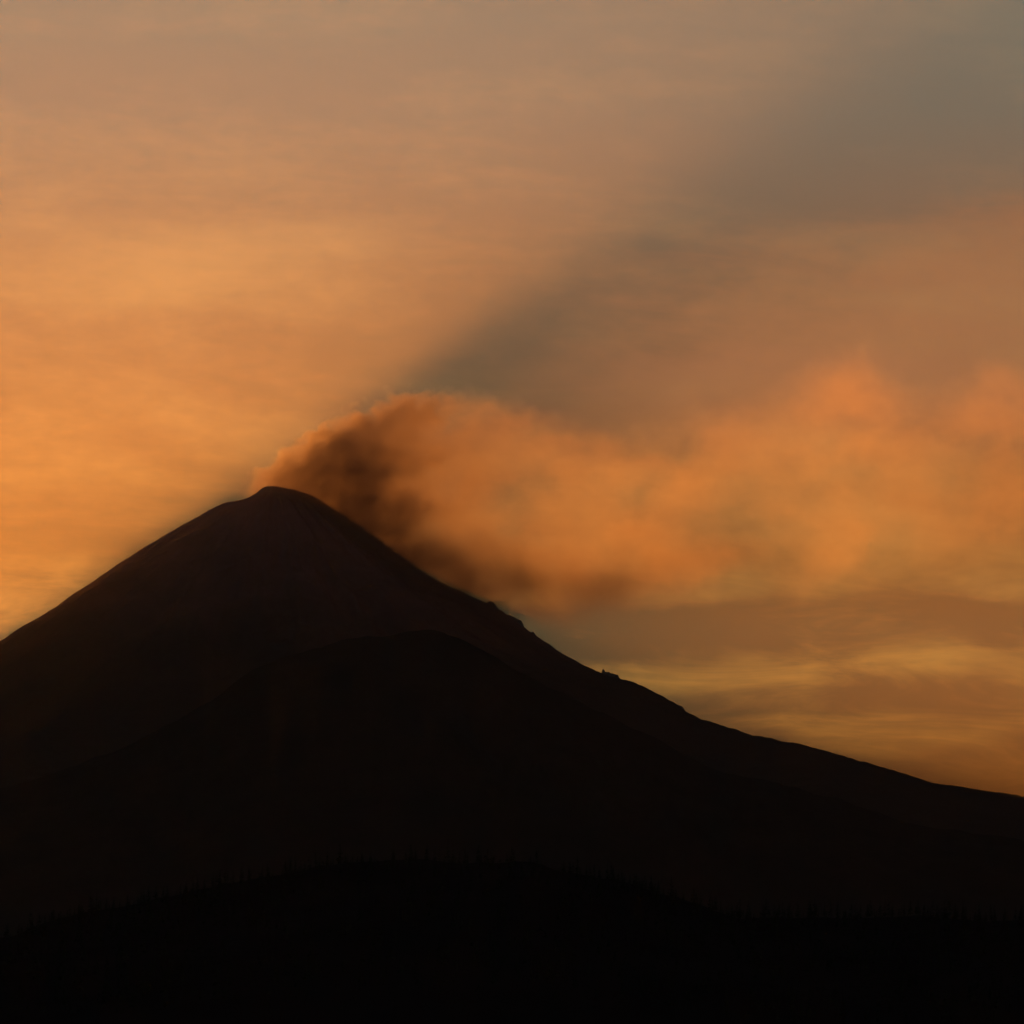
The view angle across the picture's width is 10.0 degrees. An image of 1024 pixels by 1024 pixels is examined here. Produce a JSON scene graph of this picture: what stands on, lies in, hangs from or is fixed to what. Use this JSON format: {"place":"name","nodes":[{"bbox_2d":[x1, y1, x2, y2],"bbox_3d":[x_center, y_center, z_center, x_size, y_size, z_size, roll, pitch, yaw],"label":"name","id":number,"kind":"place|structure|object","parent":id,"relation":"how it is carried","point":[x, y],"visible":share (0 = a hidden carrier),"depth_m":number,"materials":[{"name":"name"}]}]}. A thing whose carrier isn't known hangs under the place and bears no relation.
{"place":"outdoors","nodes":[
{"label":"outdoors","id":0,"kind":"place"},
{"bbox_2d":[0,630,1023,937],"bbox_3d":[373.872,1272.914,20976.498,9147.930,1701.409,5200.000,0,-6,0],"label":"foothill","id":1,"kind":"structure","parent":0,"point":[420,742],"depth_m":20140.24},
{"bbox_2d":[0,859,1023,1023],"bbox_3d":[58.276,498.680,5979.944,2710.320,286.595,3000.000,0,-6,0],"label":"hills","id":2,"kind":"structure","parent":0,"point":[506,998],"depth_m":5362.98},
{"bbox_2d":[0,840,1023,1023],"bbox_3d":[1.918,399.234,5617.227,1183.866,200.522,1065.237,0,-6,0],"label":"forest","id":3,"kind":"object","parent":2,"relation":"on","point":[147,902],"visible":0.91,"depth_m":5513.55,"materials":[{"name":"black plant"}]},
{"bbox_2d":[0,486,1023,840],"bbox_3d":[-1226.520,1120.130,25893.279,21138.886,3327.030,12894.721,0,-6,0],"label":"volcano","id":4,"kind":"structure","parent":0,"point":[176,624],"depth_m":28867.19,"materials":[{"name":"brown stone"}]},
{"bbox_2d":[487,601,497,608],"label":"rock outcrop","id":5,"kind":"object","parent":4,"relation":"on","point":[491,603],"visible":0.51,"depth_m":30086.03,"materials":[{"name":"black stone"}]},
{"bbox_2d":[508,615,523,626],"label":"rock outcrop","id":6,"kind":"object","parent":4,"relation":"on","point":[520,622],"visible":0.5,"depth_m":30077.50,"materials":[{"name":"black stone"}]},
{"bbox_2d":[602,669,619,678],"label":"rock outcrop","id":7,"kind":"object","parent":4,"relation":"on","point":[610,674],"visible":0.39,"depth_m":30047.27,"materials":[{"name":"black stone"}]},
{"bbox_2d":[0,0,1023,796],"label":"sky","id":8,"kind":"structure","parent":0,"point":[681,341],"materials":[{"name":"orange"}]}
]}

